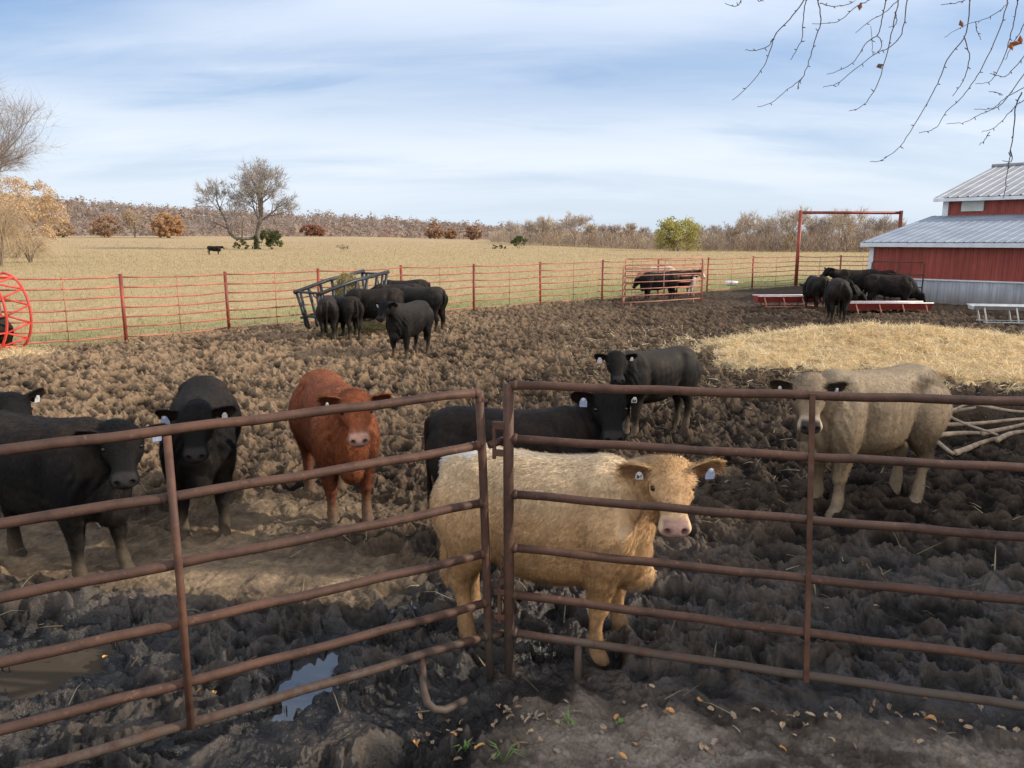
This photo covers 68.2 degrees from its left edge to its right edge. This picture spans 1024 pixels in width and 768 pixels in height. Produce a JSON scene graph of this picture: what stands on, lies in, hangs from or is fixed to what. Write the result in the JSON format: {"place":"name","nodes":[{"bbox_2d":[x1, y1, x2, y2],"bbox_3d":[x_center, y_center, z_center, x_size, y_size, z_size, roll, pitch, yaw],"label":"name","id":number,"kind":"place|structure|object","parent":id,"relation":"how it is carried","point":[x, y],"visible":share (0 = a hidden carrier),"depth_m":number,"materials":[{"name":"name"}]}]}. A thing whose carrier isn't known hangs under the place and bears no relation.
{"place":"outdoors","nodes":[
{"label":"outdoors","id":0,"kind":"place"},
{"bbox_2d":[5,204,484,237],"bbox_3d":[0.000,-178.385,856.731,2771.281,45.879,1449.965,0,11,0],"label":"hills","id":1,"kind":"structure","parent":0,"point":[246,231],"depth_m":516.03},
{"bbox_2d":[0,188,834,240],"bbox_3d":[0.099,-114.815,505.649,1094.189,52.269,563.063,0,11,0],"label":"woodland","id":2,"kind":"object","parent":1,"relation":"on","point":[370,223],"visible":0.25,"depth_m":518.22,"materials":[{"name":"brown plant"}]},
{"bbox_2d":[0,236,1023,767],"bbox_3d":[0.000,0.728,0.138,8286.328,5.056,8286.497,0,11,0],"label":"ground","id":3,"kind":"structure","parent":0,"point":[376,722],"depth_m":5.34,"materials":[{"name":"soil"}]},
{"bbox_2d":[0,317,13,348],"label":"cow","id":4,"kind":"object","parent":3,"relation":"on","point":[2,330],"visible":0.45,"depth_m":15.18},
{"bbox_2d":[0,272,32,349],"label":"ring feeder","id":5,"kind":"object","parent":3,"relation":"on","point":[7,315],"visible":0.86,"depth_m":15.17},
{"bbox_2d":[0,387,44,414],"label":"cow","id":6,"kind":"object","parent":3,"relation":"on","point":[19,402],"visible":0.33,"depth_m":5.79},
{"bbox_2d":[0,199,47,265],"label":"willow","id":7,"kind":"object","parent":3,"relation":"on","point":[3,228],"visible":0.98,"depth_m":64.93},
{"bbox_2d":[0,235,64,261],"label":"bush","id":8,"kind":"object","parent":3,"relation":"on","point":[33,255],"visible":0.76,"depth_m":76.58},
{"bbox_2d":[0,71,69,190],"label":"bare tree","id":9,"kind":"object","parent":3,"relation":"on","point":[5,159],"visible":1,"depth_m":64.55,"materials":[{"name":"grey plant"}]},
{"bbox_2d":[0,175,72,257],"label":"autumn tree","id":10,"kind":"object","parent":3,"relation":"on","point":[40,216],"visible":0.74,"depth_m":96.32,"materials":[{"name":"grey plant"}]},
{"bbox_2d":[0,641,123,699],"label":"puddle","id":11,"kind":"object","parent":3,"relation":"on","point":[32,679],"visible":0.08,"depth_m":4.12,"materials":[{"name":"brown liquid"}]},
{"bbox_2d":[52,220,74,236],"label":"autumn tree","id":12,"kind":"object","parent":3,"relation":"on","point":[70,231],"visible":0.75,"depth_m":224.49,"materials":[{"name":"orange plant"}]},
{"bbox_2d":[0,409,167,589],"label":"cow","id":13,"kind":"object","parent":3,"relation":"on","point":[38,481],"visible":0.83,"depth_m":4.86},
{"bbox_2d":[89,215,121,237],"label":"autumn tree","id":14,"kind":"object","parent":3,"relation":"on","point":[103,230],"visible":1,"depth_m":229.47,"materials":[{"name":"orange plant"}]},
{"bbox_2d":[116,209,144,237],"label":"autumn tree","id":15,"kind":"object","parent":3,"relation":"on","point":[130,219],"visible":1,"depth_m":233.47,"materials":[{"name":"grey plant"}]},
{"bbox_2d":[150,212,185,237],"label":"autumn tree","id":16,"kind":"object","parent":3,"relation":"on","point":[169,227],"visible":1,"depth_m":231.23,"materials":[{"name":"orange plant"}]},
{"bbox_2d":[181,741,209,746],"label":"puddle","id":17,"kind":"object","parent":3,"relation":"on","point":[196,743],"visible":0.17,"depth_m":3.53,"materials":[{"name":"grey liquid"}]},
{"bbox_2d":[155,375,241,540],"bbox_3d":[-2.461,0.591,6.024,0.636,1.183,1.708,-3,11,-18],"label":"cow","id":18,"kind":"object","parent":3,"relation":"on","point":[204,458],"visible":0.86,"depth_m":5.63},
{"bbox_2d":[207,246,224,254],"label":"cow","id":19,"kind":"object","parent":3,"relation":"on","point":[214,248],"visible":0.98,"depth_m":113.17},
{"bbox_2d":[232,239,243,248],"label":"bush","id":20,"kind":"object","parent":3,"relation":"on","point":[237,244],"visible":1,"depth_m":145.37,"materials":[{"name":"green plant"}]},
{"bbox_2d":[190,154,300,248],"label":"bare tree","id":21,"kind":"object","parent":3,"relation":"on","point":[248,189],"visible":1,"depth_m":144.66,"materials":[{"name":"grey plant"}]},
{"bbox_2d":[0,388,503,767],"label":"pipe gate","id":22,"kind":"structure","parent":3,"relation":"on","point":[183,622],"depth_m":3.22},
{"bbox_2d":[259,229,284,245],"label":"bush","id":23,"kind":"object","parent":3,"relation":"on","point":[273,236],"visible":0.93,"depth_m":171.03,"materials":[{"name":"green plant"}]},
{"bbox_2d":[264,650,339,721],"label":"puddle","id":24,"kind":"object","parent":3,"relation":"on","point":[311,669],"depth_m":4.04,"materials":[{"name":"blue liquid"}]},
{"bbox_2d":[299,224,325,236],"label":"bush","id":25,"kind":"object","parent":3,"relation":"on","point":[313,230],"visible":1,"depth_m":292.65,"materials":[{"name":"brown plant"}]},
{"bbox_2d":[315,295,339,339],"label":"cow","id":26,"kind":"object","parent":3,"relation":"on","point":[327,312],"visible":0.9,"depth_m":16.95},
{"bbox_2d":[287,368,393,525],"bbox_3d":[-1.454,0.520,6.337,0.626,1.212,1.709,-5,12,-26],"label":"cow","id":27,"kind":"object","parent":3,"relation":"on","point":[333,439],"visible":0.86,"depth_m":5.98},
{"bbox_2d":[293,269,389,331],"bbox_3d":[-4.302,-2.135,19.302,1.011,1.488,2.364,8,13,35],"label":"hay feeder","id":28,"kind":"object","parent":3,"relation":"on","point":[322,292],"visible":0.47,"depth_m":18.94,"materials":[{"name":"metal"}]},
{"bbox_2d":[331,270,362,323],"bbox_3d":[-4.232,-2.119,19.425,1.055,1.696,0.945,0,11,0],"label":"hay bale","id":29,"kind":"object","parent":28,"relation":"in","point":[343,278],"visible":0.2,"depth_m":19.19},
{"bbox_2d":[330,295,363,339],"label":"cow","id":30,"kind":"object","parent":3,"relation":"on","point":[351,308],"visible":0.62,"depth_m":17.21},
{"bbox_2d":[328,319,385,333],"bbox_3d":[-3.726,-1.341,18.952,2.300,0.690,1.464,0,11,0],"label":"hay pile","id":31,"kind":"object","parent":3,"relation":"on","point":[370,327],"visible":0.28,"depth_m":18.55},
{"bbox_2d":[344,288,403,334],"bbox_3d":[-3.474,-1.703,18.067,1.792,1.184,0.653,-2,11,-10],"label":"cow","id":32,"kind":"object","parent":3,"relation":"on","point":[367,297],"visible":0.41,"depth_m":17.80},
{"bbox_2d":[370,283,423,323],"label":"cow","id":33,"kind":"object","parent":3,"relation":"on","point":[381,286],"visible":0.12,"depth_m":19.29},
{"bbox_2d":[374,300,433,359],"bbox_3d":[-2.085,-1.070,14.697,0.618,1.210,1.676,4,12,22],"label":"cow","id":34,"kind":"object","parent":3,"relation":"on","point":[406,322],"visible":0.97,"depth_m":14.41},
{"bbox_2d":[383,279,430,320],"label":"cow","id":35,"kind":"object","parent":3,"relation":"on","point":[424,283],"visible":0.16,"depth_m":20.79},
{"bbox_2d":[388,601,431,612],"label":"puddle","id":36,"kind":"object","parent":3,"relation":"on","point":[415,605],"visible":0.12,"depth_m":4.88,"materials":[{"name":"grey liquid"}]},
{"bbox_2d":[399,286,447,331],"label":"cow","id":37,"kind":"object","parent":3,"relation":"on","point":[435,298],"visible":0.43,"depth_m":18.42},
{"bbox_2d":[0,240,868,348],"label":"pasture grass","id":38,"kind":"structure","parent":3,"relation":"on","point":[355,268],"depth_m":57.41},
{"bbox_2d":[0,255,868,344],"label":"pipe fence","id":39,"kind":"object","parent":3,"relation":"on","point":[123,306],"visible":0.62,"depth_m":19.90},
{"bbox_2d":[424,221,444,238],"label":"autumn tree","id":40,"kind":"object","parent":3,"relation":"on","point":[435,232],"visible":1,"depth_m":283.49,"materials":[{"name":"brown plant"}]},
{"bbox_2d":[444,228,457,238],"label":"autumn tree","id":41,"kind":"object","parent":3,"relation":"on","point":[451,234],"visible":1,"depth_m":293.47,"materials":[{"name":"brown plant"}]},
{"bbox_2d":[453,738,473,751],"bbox_3d":[-0.219,1.653,3.448,0.118,0.049,0.062,-7,13,-33],"label":"weed","id":42,"kind":"object","parent":3,"relation":"on","point":[466,746],"visible":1,"depth_m":3.44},
{"bbox_2d":[463,225,482,239],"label":"autumn tree","id":43,"kind":"object","parent":3,"relation":"on","point":[472,232],"visible":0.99,"depth_m":273.41,"materials":[{"name":"brown plant"}]},
{"bbox_2d":[486,739,528,763],"bbox_3d":[-0.021,1.613,3.287,0.195,0.078,0.134,0,11,0],"label":"weed","id":44,"kind":"object","parent":3,"relation":"on","point":[499,753],"visible":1,"depth_m":3.28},
{"bbox_2d":[0,313,1023,720],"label":"straw bedding","id":45,"kind":"object","parent":3,"relation":"on","point":[994,351],"visible":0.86,"depth_m":14.49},
{"bbox_2d":[503,220,520,239],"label":"bare tree","id":46,"kind":"object","parent":3,"relation":"on","point":[511,226],"visible":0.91,"depth_m":224.96,"materials":[{"name":"grey plant"}]},
{"bbox_2d":[510,235,527,247],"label":"bush","id":47,"kind":"object","parent":3,"relation":"on","point":[518,239],"visible":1,"depth_m":166.93,"materials":[{"name":"green plant"}]},
{"bbox_2d":[518,219,538,243],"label":"bare tree","id":48,"kind":"object","parent":3,"relation":"on","point":[530,228],"visible":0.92,"depth_m":210.26,"materials":[{"name":"grey plant"}]},
{"bbox_2d":[423,392,644,559],"bbox_3d":[0.154,0.631,5.473,1.598,1.304,0.661,0,11,-2],"label":"cow","id":49,"kind":"object","parent":3,"relation":"on","point":[594,416],"visible":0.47,"depth_m":5.25},
{"bbox_2d":[531,213,555,244],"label":"bare tree","id":50,"kind":"object","parent":3,"relation":"on","point":[544,224],"visible":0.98,"depth_m":207.38,"materials":[{"name":"grey plant"}]},
{"bbox_2d":[533,655,561,665],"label":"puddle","id":51,"kind":"object","parent":3,"relation":"on","point":[557,658],"depth_m":4.22,"materials":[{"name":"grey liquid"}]},
{"bbox_2d":[549,220,567,235],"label":"bare tree","id":52,"kind":"object","parent":3,"relation":"on","point":[560,229],"visible":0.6,"depth_m":213.93,"materials":[{"name":"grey plant"}]},
{"bbox_2d":[559,708,575,725],"bbox_3d":[0.244,1.572,3.523,0.085,0.054,0.134,-3,11,-16],"label":"weed","id":53,"kind":"object","parent":3,"relation":"on","point":[569,720],"visible":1,"depth_m":3.53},
{"bbox_2d":[557,210,593,246],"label":"bare tree","id":54,"kind":"object","parent":3,"relation":"on","point":[577,221],"visible":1,"depth_m":199.54,"materials":[{"name":"grey plant"}]},
{"bbox_2d":[428,443,727,666],"bbox_3d":[0.344,0.910,4.235,1.614,1.236,0.665,3,11,14],"label":"cow","id":55,"kind":"object","parent":3,"relation":"on","point":[667,478],"visible":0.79,"depth_m":4.02},
{"bbox_2d":[579,222,602,246],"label":"bare tree","id":56,"kind":"object","parent":3,"relation":"on","point":[591,228],"visible":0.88,"depth_m":210.50,"materials":[{"name":"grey plant"}]},
{"bbox_2d":[594,224,606,244],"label":"bare tree","id":57,"kind":"object","parent":3,"relation":"on","point":[602,227],"visible":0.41,"depth_m":214.64,"materials":[{"name":"grey plant"}]},
{"bbox_2d":[603,223,621,247],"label":"bare tree","id":58,"kind":"object","parent":3,"relation":"on","point":[617,227],"visible":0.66,"depth_m":205.73,"materials":[{"name":"grey plant"}]},
{"bbox_2d":[614,716,626,724],"bbox_3d":[0.507,1.591,3.548,0.048,0.028,0.062,9,14,40],"label":"weed","id":59,"kind":"object","parent":3,"relation":"on","point":[620,721],"visible":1,"depth_m":3.55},
{"bbox_2d":[623,264,625,300],"bbox_3d":[3.957,-3.457,26.699,0.044,1.489,3.106,2,11,9],"label":"corral panel","id":60,"kind":"object","parent":3,"relation":"on","point":[624,283],"visible":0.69,"depth_m":27.87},
{"bbox_2d":[620,222,637,243],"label":"bare tree","id":61,"kind":"object","parent":3,"relation":"on","point":[629,226],"visible":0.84,"depth_m":199.71,"materials":[{"name":"grey plant"}]},
{"bbox_2d":[636,226,651,238],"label":"bare tree","id":62,"kind":"object","parent":3,"relation":"on","point":[645,231],"visible":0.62,"depth_m":206.71,"materials":[{"name":"grey plant"}]},
{"bbox_2d":[594,345,701,436],"bbox_3d":[1.563,0.086,8.916,1.525,1.089,0.598,-7,13,-32],"label":"cow","id":63,"kind":"object","parent":3,"relation":"on","point":[677,365],"visible":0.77,"depth_m":8.77},
{"bbox_2d":[636,266,674,276],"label":"cow","id":64,"kind":"object","parent":3,"relation":"on","point":[654,269],"visible":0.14,"depth_m":32.64},
{"bbox_2d":[632,271,678,300],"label":"cow","id":65,"kind":"object","parent":3,"relation":"on","point":[656,284],"visible":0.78,"depth_m":28.23},
{"bbox_2d":[622,266,702,306],"bbox_3d":[5.254,-3.314,26.190,3.861,1.439,0.044,-7,13,-34],"label":"corral panel","id":66,"kind":"object","parent":3,"relation":"on","point":[663,281],"visible":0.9,"depth_m":26.11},
{"bbox_2d":[625,257,702,301],"bbox_3d":[5.904,-4.019,29.211,3.922,1.689,0.044,-6,12,-30],"label":"corral panel","id":67,"kind":"object","parent":3,"relation":"on","point":[665,264],"visible":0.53,"depth_m":29.18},
{"bbox_2d":[652,215,703,250],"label":"bush","id":68,"kind":"object","parent":3,"relation":"on","point":[671,227],"visible":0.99,"depth_m":161.20,"materials":[{"name":"green plant"}]},
{"bbox_2d":[668,270,705,296],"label":"cow","id":69,"kind":"object","parent":3,"relation":"on","point":[687,278],"visible":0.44,"depth_m":30.60},
{"bbox_2d":[487,223,904,251],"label":"underwood","id":70,"kind":"object","parent":3,"relation":"on","point":[837,241],"visible":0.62,"depth_m":175.34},
{"bbox_2d":[689,225,708,248],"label":"bare tree","id":71,"kind":"object","parent":3,"relation":"on","point":[703,233],"visible":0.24,"depth_m":185.52,"materials":[{"name":"grey plant"}]},
{"bbox_2d":[701,259,703,302],"bbox_3d":[7.235,-3.891,28.694,0.043,1.639,3.002,3,11,14],"label":"corral panel","id":72,"kind":"object","parent":3,"relation":"on","point":[702,280],"visible":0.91,"depth_m":27.26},
{"bbox_2d":[711,738,718,746],"bbox_3d":[0.910,1.605,3.385,0.035,0.022,0.047,-11,9,45],"label":"fallen leaf","id":73,"kind":"object","parent":3,"relation":"on","point":[714,741],"visible":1,"depth_m":3.39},
{"bbox_2d":[706,224,725,247],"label":"bare tree","id":74,"kind":"object","parent":3,"relation":"on","point":[718,229],"visible":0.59,"depth_m":183.70,"materials":[{"name":"grey plant"}]},
{"bbox_2d":[725,281,737,284],"bbox_3d":[10.982,-5.048,37.805,0.650,0.210,0.520,0,11,0],"label":"feed tub","id":75,"kind":"object","parent":3,"relation":"on","point":[736,282],"visible":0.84,"depth_m":37.60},
{"bbox_2d":[722,221,743,248],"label":"bare tree","id":76,"kind":"object","parent":3,"relation":"on","point":[735,230],"visible":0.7,"depth_m":177.53,"materials":[{"name":"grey plant"}]},
{"bbox_2d":[736,208,764,250],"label":"bare tree","id":77,"kind":"object","parent":3,"relation":"on","point":[745,220],"visible":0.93,"depth_m":167.49,"materials":[{"name":"grey plant"}]},
{"bbox_2d":[492,380,1023,710],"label":"pipe gate","id":78,"kind":"structure","parent":3,"relation":"on","point":[509,593],"depth_m":3.66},
{"bbox_2d":[750,218,775,247],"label":"bare tree","id":79,"kind":"object","parent":3,"relation":"on","point":[763,230],"visible":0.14,"depth_m":174.75,"materials":[{"name":"grey plant"}]},
{"bbox_2d":[756,214,794,249],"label":"bare tree","id":80,"kind":"object","parent":3,"relation":"on","point":[766,226],"visible":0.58,"depth_m":161.15,"materials":[{"name":"brown plant"}]},
{"bbox_2d":[752,294,824,307],"bbox_3d":[9.249,-2.722,25.200,2.287,0.486,0.656,0,11,0],"label":"feed bunk","id":81,"kind":"object","parent":3,"relation":"on","point":[778,298],"visible":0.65,"depth_m":24.96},
{"bbox_2d":[770,205,815,246],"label":"bare tree","id":82,"kind":"object","parent":3,"relation":"on","point":[794,217],"visible":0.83,"depth_m":155.66,"materials":[{"name":"grey plant"}]},
{"bbox_2d":[801,214,820,250],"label":"bare tree","id":83,"kind":"object","parent":3,"relation":"on","point":[811,226],"visible":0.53,"depth_m":159.95,"materials":[{"name":"brown plant"}]},
{"bbox_2d":[799,275,829,312],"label":"cow","id":84,"kind":"object","parent":3,"relation":"on","point":[814,286],"visible":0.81,"depth_m":23.71},
{"bbox_2d":[812,214,840,251],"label":"bare tree","id":85,"kind":"object","parent":3,"relation":"on","point":[824,224],"visible":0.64,"depth_m":157.04,"materials":[{"name":"brown plant"}]},
{"bbox_2d":[825,278,856,322],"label":"cow","id":86,"kind":"object","parent":3,"relation":"on","point":[839,292],"visible":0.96,"depth_m":20.44},
{"bbox_2d":[822,205,871,250],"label":"bare tree","id":87,"kind":"object","parent":3,"relation":"on","point":[847,221],"visible":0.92,"depth_m":145.43,"materials":[{"name":"brown plant"}]},
{"bbox_2d":[794,210,902,285],"bbox_3d":[16.526,-6.555,37.161,5.205,3.851,0.170,-1,11,-3],"label":"overhead frame","id":88,"kind":"object","parent":3,"relation":"on","point":[801,212],"visible":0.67,"depth_m":36.83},
{"bbox_2d":[820,267,880,300],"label":"cow","id":89,"kind":"object","parent":3,"relation":"on","point":[857,277],"visible":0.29,"depth_m":26.98},
{"bbox_2d":[851,285,866,300],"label":"cow","id":90,"kind":"object","parent":3,"relation":"on","point":[859,295],"visible":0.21,"depth_m":24.29},
{"bbox_2d":[767,362,953,517],"bbox_3d":[2.907,0.472,6.459,1.800,1.266,0.713,-4,11,-19],"label":"cow","id":91,"kind":"object","parent":3,"relation":"on","point":[867,428],"visible":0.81,"depth_m":6.25},
{"bbox_2d":[854,217,876,250],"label":"bare tree","id":92,"kind":"object","parent":3,"relation":"on","point":[868,223],"visible":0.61,"depth_m":156.14,"materials":[{"name":"brown plant"}]},
{"bbox_2d":[725,0,1023,197],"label":"overhanging tree","id":93,"kind":"object","parent":3,"relation":"on","point":[1010,45],"visible":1,"depth_m":5.33,"materials":[{"name":"brown plant"}]},
{"bbox_2d":[860,270,897,300],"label":"cow","id":94,"kind":"object","parent":3,"relation":"on","point":[885,272],"visible":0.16,"depth_m":27.48},
{"bbox_2d":[867,214,896,237],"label":"bare tree","id":95,"kind":"object","parent":3,"relation":"on","point":[879,223],"visible":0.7,"depth_m":159.65,"materials":[{"name":"brown plant"}]},
{"bbox_2d":[847,301,933,314],"bbox_3d":[11.711,-2.340,23.681,2.625,0.476,0.656,0,11,0],"label":"feed bunk","id":96,"kind":"object","parent":3,"relation":"on","point":[888,305],"visible":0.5,"depth_m":23.44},
{"bbox_2d":[880,218,907,233],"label":"bare tree","id":97,"kind":"object","parent":3,"relation":"on","point":[896,226],"visible":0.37,"depth_m":160.38,"materials":[{"name":"brown plant"}]},
{"bbox_2d":[863,274,925,301],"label":"cow","id":98,"kind":"object","parent":3,"relation":"on","point":[903,287],"visible":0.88,"depth_m":24.38},
{"bbox_2d":[871,261,924,300],"bbox_3d":[13.851,-3.602,27.268,0.048,1.640,1.849,-10,14,-41],"label":"corral panel","id":99,"kind":"object","parent":3,"relation":"on","point":[897,262],"visible":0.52,"depth_m":27.00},
{"bbox_2d":[924,714,936,720],"bbox_3d":[1.984,1.586,3.586,0.039,0.026,0.055,-3,-14,-41],"label":"fallen leaf","id":100,"kind":"object","parent":3,"relation":"on","point":[930,716],"visible":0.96,"depth_m":3.59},
{"bbox_2d":[860,162,1023,304],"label":"barn","id":101,"kind":"structure","parent":3,"relation":"on","point":[967,246],"depth_m":27.40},
{"bbox_2d":[961,200,984,211],"bbox_3d":[19.459,-7.543,31.912,0.050,0.480,0.840,-10,15,-43],"label":"window","id":102,"kind":"structure","parent":101,"relation":"in","point":[978,205],"depth_m":31.88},
{"bbox_2d":[937,440,954,454],"bbox_3d":[4.620,0.657,8.110,0.051,0.072,0.534,2,11,8],"label":"fallen pole","id":103,"kind":"object","parent":3,"relation":"on","point":[943,446],"visible":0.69,"depth_m":8.03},
{"bbox_2d":[939,431,980,437],"bbox_3d":[5.027,0.562,8.509,0.623,0.075,0.085,-2,11,-9],"label":"fallen pole","id":104,"kind":"object","parent":3,"relation":"on","point":[952,433],"visible":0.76,"depth_m":8.48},
{"bbox_2d":[951,406,976,413],"bbox_3d":[5.503,0.338,9.349,0.988,0.069,0.074,-8,14,-37],"label":"fallen pole","id":105,"kind":"object","parent":3,"relation":"on","point":[966,409],"visible":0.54,"depth_m":9.43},
{"bbox_2d":[973,405,1023,412],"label":"fallen pole","id":106,"kind":"object","parent":105,"relation":"on","point":[1003,409],"visible":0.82,"depth_m":9.26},
{"bbox_2d":[953,436,997,455],"bbox_3d":[5.055,0.666,8.219,0.942,0.079,0.084,-7,13,-34],"label":"fallen pole","id":107,"kind":"object","parent":3,"relation":"on","point":[959,451],"visible":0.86,"depth_m":8.15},
{"bbox_2d":[980,423,1023,435],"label":"fallen pole","id":108,"kind":"object","parent":107,"relation":"on","point":[997,430],"visible":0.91,"depth_m":8.54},
{"bbox_2d":[950,416,998,435],"bbox_3d":[5.177,0.462,8.530,0.036,0.054,1.002,0,11,1],"label":"fallen pole","id":109,"kind":"object","parent":108,"relation":"on","point":[965,423],"visible":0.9,"depth_m":8.51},
{"bbox_2d":[952,405,967,411],"bbox_3d":[5.407,0.299,9.162,0.864,0.063,0.065,-9,14,-38],"label":"fallen pole","id":110,"kind":"object","parent":109,"relation":"on","point":[958,408],"visible":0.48,"depth_m":9.12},
{"bbox_2d":[947,417,1023,426],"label":"fallen pole","id":111,"kind":"object","parent":3,"relation":"on","point":[954,424],"visible":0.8,"depth_m":8.96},
{"bbox_2d":[967,303,1023,323],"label":"feed bunk","id":112,"kind":"object","parent":3,"relation":"on","point":[1008,307],"visible":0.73,"depth_m":20.52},
{"bbox_2d":[994,430,1023,442],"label":"fallen pole","id":113,"kind":"object","parent":3,"relation":"on","point":[998,439],"visible":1,"depth_m":8.33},
{"bbox_2d":[0,0,1023,235],"label":"sky","id":114,"kind":"structure","parent":0,"point":[492,112],"materials":[{"name":"blue"}]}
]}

